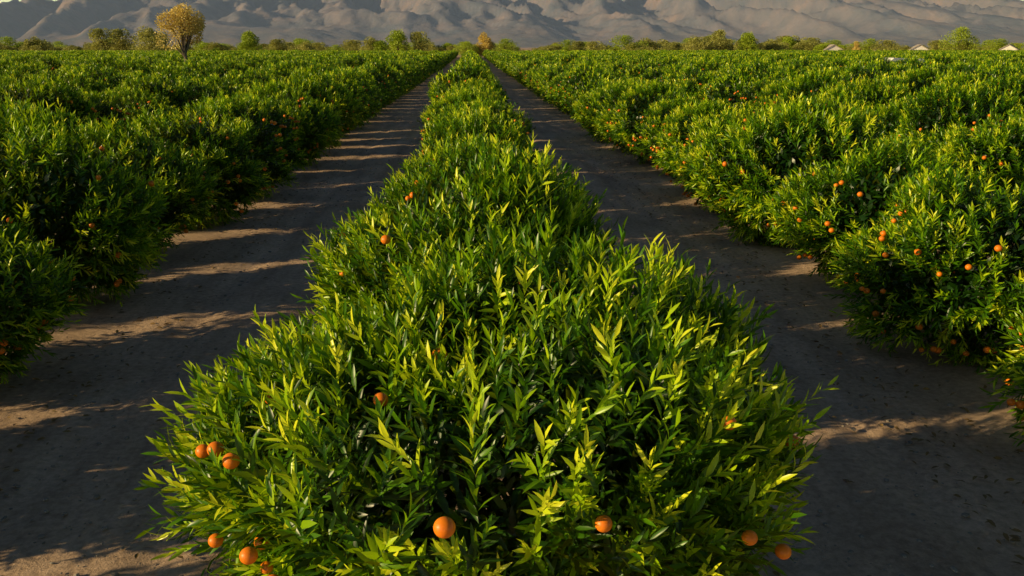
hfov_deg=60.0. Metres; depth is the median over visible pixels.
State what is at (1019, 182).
orange tree
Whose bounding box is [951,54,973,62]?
orange tree
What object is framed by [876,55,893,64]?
orange tree
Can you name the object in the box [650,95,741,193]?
orange tree
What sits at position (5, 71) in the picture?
orange tree
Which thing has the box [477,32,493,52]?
autumn tree
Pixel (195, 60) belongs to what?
orange tree
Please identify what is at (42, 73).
orange tree
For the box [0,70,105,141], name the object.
orange tree
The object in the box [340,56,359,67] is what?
orange tree
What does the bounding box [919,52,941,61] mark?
orange tree
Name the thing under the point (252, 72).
orange tree
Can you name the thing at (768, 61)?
orange tree
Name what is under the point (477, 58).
orange tree
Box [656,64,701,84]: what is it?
orange tree
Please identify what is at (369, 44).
olive tree
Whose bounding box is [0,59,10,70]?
orange tree
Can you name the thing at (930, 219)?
orange tree
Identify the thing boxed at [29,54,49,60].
orange tree
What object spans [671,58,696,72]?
orange tree
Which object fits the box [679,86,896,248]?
orange tree
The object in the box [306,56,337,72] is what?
orange tree
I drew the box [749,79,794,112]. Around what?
orange tree
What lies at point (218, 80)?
orange tree
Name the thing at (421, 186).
orange tree
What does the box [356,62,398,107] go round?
orange tree
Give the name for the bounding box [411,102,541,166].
orange tree
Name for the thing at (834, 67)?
orange tree
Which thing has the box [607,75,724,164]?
orange tree
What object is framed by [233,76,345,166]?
orange tree
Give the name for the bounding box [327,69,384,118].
orange tree
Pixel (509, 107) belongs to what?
orange tree
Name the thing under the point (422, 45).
olive tree
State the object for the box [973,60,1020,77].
orange tree
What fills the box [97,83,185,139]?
orange tree
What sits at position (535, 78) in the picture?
orange tree
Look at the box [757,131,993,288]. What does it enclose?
orange tree
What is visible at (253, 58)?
orange tree
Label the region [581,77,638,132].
orange tree
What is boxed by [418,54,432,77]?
orange tree
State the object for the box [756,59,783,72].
orange tree
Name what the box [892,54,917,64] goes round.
orange tree
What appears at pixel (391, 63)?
orange tree
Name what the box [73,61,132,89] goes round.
orange tree
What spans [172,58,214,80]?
orange tree
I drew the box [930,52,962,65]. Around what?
orange tree
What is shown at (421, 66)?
orange tree
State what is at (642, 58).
orange tree
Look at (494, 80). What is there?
orange tree
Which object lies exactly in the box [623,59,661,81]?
orange tree
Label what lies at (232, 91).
orange tree
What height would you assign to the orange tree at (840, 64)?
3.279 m
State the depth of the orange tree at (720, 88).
39.99 m
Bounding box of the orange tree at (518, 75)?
[513,59,539,86]
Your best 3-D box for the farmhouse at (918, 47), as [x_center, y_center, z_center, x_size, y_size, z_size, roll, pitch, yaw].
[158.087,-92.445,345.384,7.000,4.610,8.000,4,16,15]
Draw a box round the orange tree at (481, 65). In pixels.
[470,58,493,73]
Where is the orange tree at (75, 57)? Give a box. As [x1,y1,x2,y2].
[65,55,86,61]
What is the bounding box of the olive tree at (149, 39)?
[130,25,172,50]
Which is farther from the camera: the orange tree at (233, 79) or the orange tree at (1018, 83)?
the orange tree at (233, 79)
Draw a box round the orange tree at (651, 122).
[631,91,708,175]
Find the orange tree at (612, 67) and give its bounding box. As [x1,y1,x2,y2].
[603,58,635,73]
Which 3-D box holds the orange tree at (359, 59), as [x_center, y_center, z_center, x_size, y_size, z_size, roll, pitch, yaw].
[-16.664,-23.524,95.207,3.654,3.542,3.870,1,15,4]
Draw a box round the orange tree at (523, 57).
[511,54,534,78]
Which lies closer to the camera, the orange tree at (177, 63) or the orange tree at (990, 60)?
the orange tree at (177, 63)
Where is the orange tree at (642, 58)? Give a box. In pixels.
[630,55,646,64]
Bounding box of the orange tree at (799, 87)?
[767,65,869,151]
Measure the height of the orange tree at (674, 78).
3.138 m
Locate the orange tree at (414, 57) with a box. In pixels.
[405,55,430,77]
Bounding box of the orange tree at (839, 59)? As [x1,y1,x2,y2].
[831,56,849,65]
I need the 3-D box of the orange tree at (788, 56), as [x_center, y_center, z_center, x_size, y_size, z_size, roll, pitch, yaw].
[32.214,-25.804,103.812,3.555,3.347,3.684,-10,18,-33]
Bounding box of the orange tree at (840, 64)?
[821,56,851,69]
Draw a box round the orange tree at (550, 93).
[545,66,592,113]
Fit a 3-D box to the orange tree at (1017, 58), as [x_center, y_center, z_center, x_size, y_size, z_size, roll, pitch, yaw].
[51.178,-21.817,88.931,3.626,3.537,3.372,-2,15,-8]
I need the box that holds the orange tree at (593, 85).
[567,71,634,128]
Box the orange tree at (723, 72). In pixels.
[717,60,753,77]
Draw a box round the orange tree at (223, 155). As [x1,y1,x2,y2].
[107,103,271,230]
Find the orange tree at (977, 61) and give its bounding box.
[966,59,992,69]
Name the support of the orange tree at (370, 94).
on the ground
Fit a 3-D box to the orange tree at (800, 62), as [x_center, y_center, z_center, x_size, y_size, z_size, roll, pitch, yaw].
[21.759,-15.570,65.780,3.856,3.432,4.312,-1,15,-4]
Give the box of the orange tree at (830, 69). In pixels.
[806,67,857,83]
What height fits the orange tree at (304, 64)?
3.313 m
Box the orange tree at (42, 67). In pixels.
[33,63,60,76]
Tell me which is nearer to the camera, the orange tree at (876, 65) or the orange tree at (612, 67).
the orange tree at (876, 65)
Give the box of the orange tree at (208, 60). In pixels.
[191,55,212,61]
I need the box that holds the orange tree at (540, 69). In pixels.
[530,63,553,94]
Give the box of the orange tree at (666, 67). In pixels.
[661,61,690,72]
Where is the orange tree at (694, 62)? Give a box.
[678,56,704,75]
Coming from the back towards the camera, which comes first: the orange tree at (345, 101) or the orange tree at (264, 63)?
the orange tree at (264, 63)
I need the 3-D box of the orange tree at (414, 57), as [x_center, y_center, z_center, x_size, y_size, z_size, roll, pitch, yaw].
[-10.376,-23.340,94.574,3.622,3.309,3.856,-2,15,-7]
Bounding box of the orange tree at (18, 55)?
[10,53,35,60]
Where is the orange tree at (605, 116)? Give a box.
[592,77,675,150]
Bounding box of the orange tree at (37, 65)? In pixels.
[20,60,50,69]
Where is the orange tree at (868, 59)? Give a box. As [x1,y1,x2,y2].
[850,55,881,64]
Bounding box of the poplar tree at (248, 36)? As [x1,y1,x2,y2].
[237,30,261,50]
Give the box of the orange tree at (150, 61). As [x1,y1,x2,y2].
[140,57,162,67]
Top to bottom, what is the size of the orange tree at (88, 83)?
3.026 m
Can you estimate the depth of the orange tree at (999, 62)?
71.67 m
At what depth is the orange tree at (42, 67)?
63.84 m
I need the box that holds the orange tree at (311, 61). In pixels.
[300,59,327,72]
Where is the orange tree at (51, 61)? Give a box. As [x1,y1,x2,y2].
[29,53,63,71]
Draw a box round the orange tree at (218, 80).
[165,71,235,103]
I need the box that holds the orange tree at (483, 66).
[454,58,490,72]
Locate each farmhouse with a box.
[823,44,842,50]
[909,44,928,49]
[999,44,1019,49]
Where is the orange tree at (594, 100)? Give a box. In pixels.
[568,77,645,141]
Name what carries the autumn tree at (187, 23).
on the ground
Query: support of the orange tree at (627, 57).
on the ground
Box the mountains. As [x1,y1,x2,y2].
[0,0,1023,47]
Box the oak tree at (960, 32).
[938,26,980,50]
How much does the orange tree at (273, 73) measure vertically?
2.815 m
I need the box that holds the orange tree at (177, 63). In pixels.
[173,59,195,67]
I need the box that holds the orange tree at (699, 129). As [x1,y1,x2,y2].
[672,101,811,215]
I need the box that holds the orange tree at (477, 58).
[467,54,490,69]
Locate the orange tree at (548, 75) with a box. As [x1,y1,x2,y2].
[537,64,573,103]
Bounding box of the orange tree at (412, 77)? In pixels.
[394,60,418,93]
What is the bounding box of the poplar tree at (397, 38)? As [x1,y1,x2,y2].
[385,29,410,50]
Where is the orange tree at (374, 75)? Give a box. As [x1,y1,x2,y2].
[353,64,397,110]
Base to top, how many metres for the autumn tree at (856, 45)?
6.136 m
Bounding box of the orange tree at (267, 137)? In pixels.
[175,88,298,200]
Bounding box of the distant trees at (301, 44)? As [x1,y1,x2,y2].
[0,34,1023,56]
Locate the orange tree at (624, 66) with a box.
[613,62,635,78]
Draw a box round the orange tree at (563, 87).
[552,58,620,116]
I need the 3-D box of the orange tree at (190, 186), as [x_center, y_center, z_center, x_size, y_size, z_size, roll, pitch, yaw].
[-6.933,-1.715,15.654,3.407,2.748,3.107,8,17,28]
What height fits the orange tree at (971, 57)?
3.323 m
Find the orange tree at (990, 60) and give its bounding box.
[980,56,1003,63]
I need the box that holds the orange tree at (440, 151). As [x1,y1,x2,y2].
[384,126,592,216]
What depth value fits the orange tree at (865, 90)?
27.60 m
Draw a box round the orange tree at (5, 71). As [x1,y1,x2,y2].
[1,68,25,76]
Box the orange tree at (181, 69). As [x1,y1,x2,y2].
[176,64,206,81]
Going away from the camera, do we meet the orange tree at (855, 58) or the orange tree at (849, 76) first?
the orange tree at (849, 76)
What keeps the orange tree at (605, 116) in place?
on the ground
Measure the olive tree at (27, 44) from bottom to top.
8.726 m
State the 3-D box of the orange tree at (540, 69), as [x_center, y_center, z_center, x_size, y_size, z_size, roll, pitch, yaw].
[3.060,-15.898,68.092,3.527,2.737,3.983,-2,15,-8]
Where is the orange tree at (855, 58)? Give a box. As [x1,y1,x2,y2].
[848,55,860,61]
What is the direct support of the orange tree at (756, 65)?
on the ground
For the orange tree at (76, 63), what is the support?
on the ground
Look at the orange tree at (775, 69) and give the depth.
53.66 m
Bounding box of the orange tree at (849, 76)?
[829,60,897,85]
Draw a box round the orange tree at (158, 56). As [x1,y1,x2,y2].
[147,53,162,59]
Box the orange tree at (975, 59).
[966,55,986,64]
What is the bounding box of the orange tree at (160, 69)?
[148,61,197,85]
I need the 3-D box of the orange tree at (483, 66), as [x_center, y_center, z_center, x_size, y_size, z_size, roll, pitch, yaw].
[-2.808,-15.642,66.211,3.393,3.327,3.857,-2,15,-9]
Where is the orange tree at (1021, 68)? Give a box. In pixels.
[1003,64,1023,83]
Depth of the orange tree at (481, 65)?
63.12 m
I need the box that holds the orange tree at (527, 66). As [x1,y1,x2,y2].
[520,55,556,86]
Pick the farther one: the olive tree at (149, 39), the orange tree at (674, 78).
the olive tree at (149, 39)
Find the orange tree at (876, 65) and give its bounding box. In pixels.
[852,58,903,78]
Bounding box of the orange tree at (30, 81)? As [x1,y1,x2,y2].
[16,73,49,90]
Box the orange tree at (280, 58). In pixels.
[268,55,289,62]
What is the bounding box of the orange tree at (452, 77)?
[427,55,508,104]
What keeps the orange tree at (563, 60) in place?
on the ground
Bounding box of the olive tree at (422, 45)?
[409,31,430,50]
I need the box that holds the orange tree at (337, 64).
[324,58,347,69]
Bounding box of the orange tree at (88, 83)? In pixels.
[58,65,118,97]
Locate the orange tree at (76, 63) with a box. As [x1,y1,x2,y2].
[68,58,114,75]
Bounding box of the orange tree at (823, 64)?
[796,59,832,71]
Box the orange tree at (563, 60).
[556,51,578,65]
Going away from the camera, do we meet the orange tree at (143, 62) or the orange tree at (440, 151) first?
the orange tree at (440, 151)
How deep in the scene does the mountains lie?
5093.65 m
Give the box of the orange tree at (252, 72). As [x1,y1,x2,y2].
[224,66,277,87]
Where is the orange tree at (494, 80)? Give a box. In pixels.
[470,70,501,88]
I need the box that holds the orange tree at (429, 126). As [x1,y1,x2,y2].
[410,107,534,169]
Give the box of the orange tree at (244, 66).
[238,62,248,71]
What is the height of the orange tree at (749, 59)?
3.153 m
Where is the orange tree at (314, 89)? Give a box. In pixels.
[250,70,345,151]
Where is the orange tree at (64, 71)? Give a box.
[55,64,90,78]
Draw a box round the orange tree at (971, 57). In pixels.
[964,54,975,61]
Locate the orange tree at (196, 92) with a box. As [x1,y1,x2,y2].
[147,70,217,110]
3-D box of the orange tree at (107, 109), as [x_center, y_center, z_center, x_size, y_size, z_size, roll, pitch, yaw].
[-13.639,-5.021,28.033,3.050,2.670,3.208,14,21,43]
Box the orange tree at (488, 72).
[484,69,495,77]
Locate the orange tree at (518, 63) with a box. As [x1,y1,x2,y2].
[511,58,531,82]
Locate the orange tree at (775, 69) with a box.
[749,64,793,80]
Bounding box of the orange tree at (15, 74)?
[0,68,32,84]
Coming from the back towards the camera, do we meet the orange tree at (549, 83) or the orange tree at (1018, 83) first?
the orange tree at (549, 83)
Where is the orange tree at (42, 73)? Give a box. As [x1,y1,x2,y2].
[20,69,74,90]
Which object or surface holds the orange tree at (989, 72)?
on the ground
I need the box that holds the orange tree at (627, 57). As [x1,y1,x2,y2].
[615,56,633,64]
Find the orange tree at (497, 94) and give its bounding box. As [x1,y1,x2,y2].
[449,85,503,103]
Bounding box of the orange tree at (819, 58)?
[809,56,830,62]
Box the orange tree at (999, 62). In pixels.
[988,58,1010,69]
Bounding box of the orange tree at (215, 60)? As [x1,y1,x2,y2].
[210,55,233,65]
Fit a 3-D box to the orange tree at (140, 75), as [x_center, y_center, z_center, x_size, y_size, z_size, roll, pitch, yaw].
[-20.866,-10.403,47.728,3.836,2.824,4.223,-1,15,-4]
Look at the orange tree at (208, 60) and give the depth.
100.35 m
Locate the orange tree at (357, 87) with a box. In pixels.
[321,66,373,129]
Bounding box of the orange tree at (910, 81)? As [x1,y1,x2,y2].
[889,62,955,103]
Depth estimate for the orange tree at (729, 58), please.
83.84 m
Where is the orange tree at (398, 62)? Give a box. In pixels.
[393,59,416,77]
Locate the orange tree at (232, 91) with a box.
[214,76,250,98]
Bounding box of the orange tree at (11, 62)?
[5,59,33,69]
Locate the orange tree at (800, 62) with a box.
[783,54,821,72]
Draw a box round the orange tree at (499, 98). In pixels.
[417,83,505,136]
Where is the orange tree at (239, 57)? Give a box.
[231,53,248,63]
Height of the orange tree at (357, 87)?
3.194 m
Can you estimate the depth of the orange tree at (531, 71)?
70.74 m
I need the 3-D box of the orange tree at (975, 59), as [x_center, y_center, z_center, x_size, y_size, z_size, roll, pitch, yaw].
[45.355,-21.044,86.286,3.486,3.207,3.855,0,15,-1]
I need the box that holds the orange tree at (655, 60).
[646,57,661,66]
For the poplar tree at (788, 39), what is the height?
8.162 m
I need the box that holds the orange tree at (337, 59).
[326,58,351,69]
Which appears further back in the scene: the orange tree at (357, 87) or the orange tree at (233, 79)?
the orange tree at (233, 79)
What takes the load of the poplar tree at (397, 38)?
on the ground
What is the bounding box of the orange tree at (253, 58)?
[242,54,264,64]
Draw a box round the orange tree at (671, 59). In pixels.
[656,54,685,69]
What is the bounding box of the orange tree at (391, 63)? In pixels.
[385,59,413,92]
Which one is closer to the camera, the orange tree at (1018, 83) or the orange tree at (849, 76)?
the orange tree at (1018, 83)
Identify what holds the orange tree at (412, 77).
on the ground
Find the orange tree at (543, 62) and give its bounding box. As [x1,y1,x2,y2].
[524,59,562,90]
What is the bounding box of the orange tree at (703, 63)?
[690,57,715,72]
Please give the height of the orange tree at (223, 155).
2.788 m
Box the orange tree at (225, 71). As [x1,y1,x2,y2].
[214,64,239,74]
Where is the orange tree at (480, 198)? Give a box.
[290,132,632,469]
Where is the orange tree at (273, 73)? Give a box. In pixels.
[242,68,282,87]
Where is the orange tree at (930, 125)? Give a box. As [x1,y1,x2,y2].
[888,78,1023,185]
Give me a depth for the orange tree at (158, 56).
104.56 m
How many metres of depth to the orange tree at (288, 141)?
24.81 m
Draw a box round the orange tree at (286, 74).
[255,58,295,82]
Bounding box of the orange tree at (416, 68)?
[397,60,420,87]
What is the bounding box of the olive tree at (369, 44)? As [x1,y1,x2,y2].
[357,36,384,50]
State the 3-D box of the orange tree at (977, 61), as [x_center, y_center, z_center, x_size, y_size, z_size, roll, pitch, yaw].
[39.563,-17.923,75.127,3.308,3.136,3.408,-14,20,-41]
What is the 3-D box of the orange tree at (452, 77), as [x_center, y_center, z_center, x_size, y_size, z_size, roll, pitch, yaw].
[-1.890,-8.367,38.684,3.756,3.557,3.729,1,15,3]
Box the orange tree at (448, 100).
[420,86,535,147]
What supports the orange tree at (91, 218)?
on the ground
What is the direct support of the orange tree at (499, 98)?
on the ground
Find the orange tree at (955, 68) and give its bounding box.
[931,59,999,77]
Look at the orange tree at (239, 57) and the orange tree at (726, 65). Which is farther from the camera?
the orange tree at (239, 57)
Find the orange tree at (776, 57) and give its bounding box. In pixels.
[764,53,791,64]
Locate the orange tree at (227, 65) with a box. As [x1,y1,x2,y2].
[212,58,245,74]
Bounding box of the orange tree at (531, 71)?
[525,63,562,92]
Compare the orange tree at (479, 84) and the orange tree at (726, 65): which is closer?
the orange tree at (479, 84)
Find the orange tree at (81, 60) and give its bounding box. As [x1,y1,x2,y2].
[56,56,92,71]
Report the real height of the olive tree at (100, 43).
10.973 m
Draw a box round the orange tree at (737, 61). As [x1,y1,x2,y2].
[730,56,744,63]
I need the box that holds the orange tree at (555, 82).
[542,67,582,107]
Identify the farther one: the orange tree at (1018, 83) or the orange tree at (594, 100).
the orange tree at (594, 100)
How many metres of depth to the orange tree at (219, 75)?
62.62 m
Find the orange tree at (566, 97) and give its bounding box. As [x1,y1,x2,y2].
[560,66,618,120]
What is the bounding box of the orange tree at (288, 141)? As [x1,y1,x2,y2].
[233,91,309,178]
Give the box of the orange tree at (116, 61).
[95,58,123,67]
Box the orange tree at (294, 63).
[272,60,307,72]
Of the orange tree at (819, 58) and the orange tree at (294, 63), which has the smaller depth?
the orange tree at (294, 63)
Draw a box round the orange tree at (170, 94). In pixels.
[105,71,195,121]
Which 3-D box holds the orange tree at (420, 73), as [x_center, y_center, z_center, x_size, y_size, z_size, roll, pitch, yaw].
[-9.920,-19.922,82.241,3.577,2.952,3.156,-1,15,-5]
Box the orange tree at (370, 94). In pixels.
[318,66,381,123]
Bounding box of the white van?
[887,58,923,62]
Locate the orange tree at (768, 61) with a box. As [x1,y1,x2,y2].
[751,57,772,67]
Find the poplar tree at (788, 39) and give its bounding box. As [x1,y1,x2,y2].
[782,36,796,48]
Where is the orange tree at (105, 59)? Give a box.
[81,54,115,68]
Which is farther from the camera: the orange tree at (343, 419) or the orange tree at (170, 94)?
the orange tree at (170, 94)
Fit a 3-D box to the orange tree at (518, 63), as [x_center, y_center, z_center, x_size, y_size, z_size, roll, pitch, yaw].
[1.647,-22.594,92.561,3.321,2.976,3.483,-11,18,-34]
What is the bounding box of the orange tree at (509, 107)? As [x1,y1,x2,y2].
[420,93,528,154]
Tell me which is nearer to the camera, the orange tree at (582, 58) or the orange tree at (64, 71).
the orange tree at (64, 71)
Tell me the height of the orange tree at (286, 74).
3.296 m
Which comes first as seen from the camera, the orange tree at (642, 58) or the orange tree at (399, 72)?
the orange tree at (399, 72)
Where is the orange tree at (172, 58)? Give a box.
[158,55,182,62]
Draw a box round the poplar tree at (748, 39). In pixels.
[737,31,758,49]
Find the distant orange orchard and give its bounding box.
[0,49,1023,76]
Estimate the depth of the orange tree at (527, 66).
76.68 m
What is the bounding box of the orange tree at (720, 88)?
[700,63,779,109]
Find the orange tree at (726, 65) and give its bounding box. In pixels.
[714,62,736,75]
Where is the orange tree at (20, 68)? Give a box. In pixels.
[5,61,40,75]
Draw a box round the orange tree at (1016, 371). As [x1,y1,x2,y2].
[976,277,1023,446]
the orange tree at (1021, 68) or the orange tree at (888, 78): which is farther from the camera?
the orange tree at (1021, 68)
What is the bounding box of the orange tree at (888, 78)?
[861,71,897,93]
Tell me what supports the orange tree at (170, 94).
on the ground
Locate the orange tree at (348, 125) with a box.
[319,72,363,136]
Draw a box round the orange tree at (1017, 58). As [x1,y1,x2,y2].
[1007,52,1023,66]
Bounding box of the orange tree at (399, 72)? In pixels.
[374,65,409,97]
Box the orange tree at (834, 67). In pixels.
[819,65,845,74]
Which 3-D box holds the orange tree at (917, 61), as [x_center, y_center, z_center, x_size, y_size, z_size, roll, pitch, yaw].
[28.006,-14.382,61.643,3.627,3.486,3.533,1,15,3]
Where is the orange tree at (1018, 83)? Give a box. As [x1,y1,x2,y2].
[976,71,1023,119]
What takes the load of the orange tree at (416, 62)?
on the ground
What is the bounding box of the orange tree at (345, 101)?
[279,64,360,141]
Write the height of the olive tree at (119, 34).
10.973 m
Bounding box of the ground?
[0,48,1023,575]
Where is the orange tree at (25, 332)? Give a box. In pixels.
[0,198,95,383]
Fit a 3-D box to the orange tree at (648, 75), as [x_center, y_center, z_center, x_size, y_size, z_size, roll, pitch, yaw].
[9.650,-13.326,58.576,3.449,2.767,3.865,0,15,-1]
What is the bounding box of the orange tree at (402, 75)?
[385,65,406,96]
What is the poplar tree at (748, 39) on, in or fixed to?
on the ground
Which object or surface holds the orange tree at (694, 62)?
on the ground
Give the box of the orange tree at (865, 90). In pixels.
[824,74,915,158]
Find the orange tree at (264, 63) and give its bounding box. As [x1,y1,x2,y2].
[249,60,270,69]
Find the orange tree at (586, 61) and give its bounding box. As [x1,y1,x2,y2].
[575,57,596,68]
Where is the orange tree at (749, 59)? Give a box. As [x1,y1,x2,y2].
[744,56,759,63]
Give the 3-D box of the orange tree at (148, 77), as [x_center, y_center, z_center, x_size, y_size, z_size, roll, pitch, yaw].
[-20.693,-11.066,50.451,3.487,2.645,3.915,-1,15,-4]
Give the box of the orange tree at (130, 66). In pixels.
[113,54,152,75]
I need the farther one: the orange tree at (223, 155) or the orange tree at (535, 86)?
the orange tree at (535, 86)
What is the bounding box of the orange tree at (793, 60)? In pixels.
[788,55,805,64]
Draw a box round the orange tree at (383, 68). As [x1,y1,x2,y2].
[354,56,406,103]
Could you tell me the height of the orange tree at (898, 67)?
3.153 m
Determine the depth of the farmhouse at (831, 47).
343.01 m
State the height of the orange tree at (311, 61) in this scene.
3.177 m
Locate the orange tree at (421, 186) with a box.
[348,128,589,250]
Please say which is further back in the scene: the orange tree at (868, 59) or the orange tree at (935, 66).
the orange tree at (868, 59)
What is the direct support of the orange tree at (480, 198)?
on the ground
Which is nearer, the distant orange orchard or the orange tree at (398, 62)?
the orange tree at (398, 62)
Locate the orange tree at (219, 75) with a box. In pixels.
[190,65,227,79]
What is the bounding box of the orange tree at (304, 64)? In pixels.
[296,58,325,73]
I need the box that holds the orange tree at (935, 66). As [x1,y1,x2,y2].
[912,60,954,79]
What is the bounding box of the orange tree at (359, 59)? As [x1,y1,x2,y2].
[341,52,369,63]
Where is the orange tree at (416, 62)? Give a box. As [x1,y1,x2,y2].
[396,57,425,81]
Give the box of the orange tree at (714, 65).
[699,56,739,73]
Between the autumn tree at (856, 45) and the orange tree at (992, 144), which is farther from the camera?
the autumn tree at (856, 45)
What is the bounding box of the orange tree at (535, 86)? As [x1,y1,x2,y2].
[534,67,563,92]
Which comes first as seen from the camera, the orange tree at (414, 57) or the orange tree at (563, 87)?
the orange tree at (563, 87)
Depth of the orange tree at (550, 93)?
50.21 m
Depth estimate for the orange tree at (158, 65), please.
72.41 m
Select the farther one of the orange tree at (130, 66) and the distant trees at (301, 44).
the distant trees at (301, 44)
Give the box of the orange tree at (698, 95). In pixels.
[689,74,742,103]
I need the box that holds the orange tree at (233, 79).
[216,69,264,93]
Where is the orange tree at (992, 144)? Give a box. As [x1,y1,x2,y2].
[930,106,1023,204]
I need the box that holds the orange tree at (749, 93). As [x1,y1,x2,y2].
[729,76,786,111]
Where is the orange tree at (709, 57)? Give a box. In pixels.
[700,54,713,61]
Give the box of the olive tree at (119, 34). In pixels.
[108,28,135,50]
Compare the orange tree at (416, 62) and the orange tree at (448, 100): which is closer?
the orange tree at (448, 100)
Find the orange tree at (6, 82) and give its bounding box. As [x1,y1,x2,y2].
[0,74,21,98]
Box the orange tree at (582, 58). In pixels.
[574,55,599,65]
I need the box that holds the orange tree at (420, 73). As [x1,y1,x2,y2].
[399,57,423,83]
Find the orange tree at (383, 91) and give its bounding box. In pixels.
[347,67,389,111]
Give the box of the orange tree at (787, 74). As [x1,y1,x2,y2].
[765,63,811,82]
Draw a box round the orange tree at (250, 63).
[231,57,262,70]
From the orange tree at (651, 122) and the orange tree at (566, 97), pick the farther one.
the orange tree at (566, 97)
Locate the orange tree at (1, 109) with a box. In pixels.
[0,97,43,171]
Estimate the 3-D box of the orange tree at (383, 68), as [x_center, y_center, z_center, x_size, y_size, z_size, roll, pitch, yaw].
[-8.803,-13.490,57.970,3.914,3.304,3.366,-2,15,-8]
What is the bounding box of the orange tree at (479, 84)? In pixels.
[437,76,509,104]
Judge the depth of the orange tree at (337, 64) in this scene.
76.43 m
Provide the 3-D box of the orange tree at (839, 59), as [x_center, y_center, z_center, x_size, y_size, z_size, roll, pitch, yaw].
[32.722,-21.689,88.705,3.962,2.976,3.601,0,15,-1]
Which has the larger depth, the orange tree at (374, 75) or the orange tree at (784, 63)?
the orange tree at (784, 63)
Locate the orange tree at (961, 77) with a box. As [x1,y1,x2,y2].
[917,67,990,112]
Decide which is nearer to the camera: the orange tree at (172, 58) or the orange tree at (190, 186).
the orange tree at (190, 186)
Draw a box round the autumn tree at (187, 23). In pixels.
[153,2,205,60]
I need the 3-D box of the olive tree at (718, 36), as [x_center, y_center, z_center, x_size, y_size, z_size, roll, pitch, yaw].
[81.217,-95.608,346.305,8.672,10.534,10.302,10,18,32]
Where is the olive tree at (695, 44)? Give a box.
[683,35,708,50]
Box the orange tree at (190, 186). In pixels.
[10,111,222,257]
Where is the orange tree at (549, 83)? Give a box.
[539,70,570,105]
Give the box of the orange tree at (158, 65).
[150,59,179,69]
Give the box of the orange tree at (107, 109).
[71,86,130,138]
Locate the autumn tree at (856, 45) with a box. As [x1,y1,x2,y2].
[851,41,860,49]
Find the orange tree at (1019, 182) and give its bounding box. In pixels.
[1013,169,1023,207]
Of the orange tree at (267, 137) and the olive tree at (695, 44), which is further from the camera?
the olive tree at (695, 44)
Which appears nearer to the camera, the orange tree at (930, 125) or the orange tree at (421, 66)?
the orange tree at (930, 125)
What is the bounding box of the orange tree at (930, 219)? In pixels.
[823,160,1023,373]
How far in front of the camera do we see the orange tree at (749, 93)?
36.78 m
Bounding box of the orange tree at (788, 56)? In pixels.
[780,54,796,59]
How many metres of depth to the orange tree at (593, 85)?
40.45 m
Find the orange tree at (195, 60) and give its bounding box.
[181,56,207,67]
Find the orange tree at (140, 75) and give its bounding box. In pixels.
[104,68,151,88]
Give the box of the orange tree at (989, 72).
[965,60,1018,89]
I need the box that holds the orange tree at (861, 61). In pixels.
[843,58,868,68]
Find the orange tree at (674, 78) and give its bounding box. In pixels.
[664,63,719,91]
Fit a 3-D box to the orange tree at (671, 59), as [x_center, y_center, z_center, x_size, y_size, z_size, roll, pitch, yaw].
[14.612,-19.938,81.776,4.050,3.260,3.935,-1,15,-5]
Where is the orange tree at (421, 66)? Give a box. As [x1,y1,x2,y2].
[412,61,428,84]
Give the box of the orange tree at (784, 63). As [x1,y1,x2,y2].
[770,59,796,71]
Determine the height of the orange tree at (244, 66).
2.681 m
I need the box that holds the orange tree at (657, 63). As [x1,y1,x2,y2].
[652,57,669,66]
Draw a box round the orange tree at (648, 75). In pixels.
[635,65,665,83]
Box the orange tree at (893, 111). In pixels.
[868,95,930,176]
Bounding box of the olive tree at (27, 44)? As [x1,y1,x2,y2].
[20,36,50,50]
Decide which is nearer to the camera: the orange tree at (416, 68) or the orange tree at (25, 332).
the orange tree at (25, 332)
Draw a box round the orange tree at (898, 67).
[877,64,917,78]
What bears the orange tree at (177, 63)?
on the ground
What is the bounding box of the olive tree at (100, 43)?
[88,28,117,50]
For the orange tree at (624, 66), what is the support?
on the ground
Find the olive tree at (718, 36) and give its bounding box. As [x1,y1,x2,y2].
[709,30,731,49]
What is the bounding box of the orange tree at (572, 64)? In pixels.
[569,57,580,68]
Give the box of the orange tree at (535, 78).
[530,65,561,97]
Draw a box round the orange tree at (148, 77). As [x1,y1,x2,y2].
[125,72,170,83]
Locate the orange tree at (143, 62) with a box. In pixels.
[119,56,155,71]
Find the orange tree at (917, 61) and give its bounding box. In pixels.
[894,56,934,72]
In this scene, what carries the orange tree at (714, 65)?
on the ground
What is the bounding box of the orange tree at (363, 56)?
[360,53,374,62]
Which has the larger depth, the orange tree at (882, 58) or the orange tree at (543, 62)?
the orange tree at (882, 58)
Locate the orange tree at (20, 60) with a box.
[1,54,30,64]
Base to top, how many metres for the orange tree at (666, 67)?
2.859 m
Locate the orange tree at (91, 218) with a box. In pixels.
[0,93,176,306]
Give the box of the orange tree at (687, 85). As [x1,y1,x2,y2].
[672,69,719,96]
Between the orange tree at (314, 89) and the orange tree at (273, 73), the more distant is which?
the orange tree at (273, 73)
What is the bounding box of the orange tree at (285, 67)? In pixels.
[262,61,303,76]
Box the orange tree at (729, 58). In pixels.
[722,56,738,64]
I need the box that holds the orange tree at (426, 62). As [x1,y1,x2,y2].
[413,59,432,78]
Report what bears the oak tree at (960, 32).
on the ground
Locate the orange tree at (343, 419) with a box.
[133,199,838,575]
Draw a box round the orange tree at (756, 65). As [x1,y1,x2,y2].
[725,57,773,77]

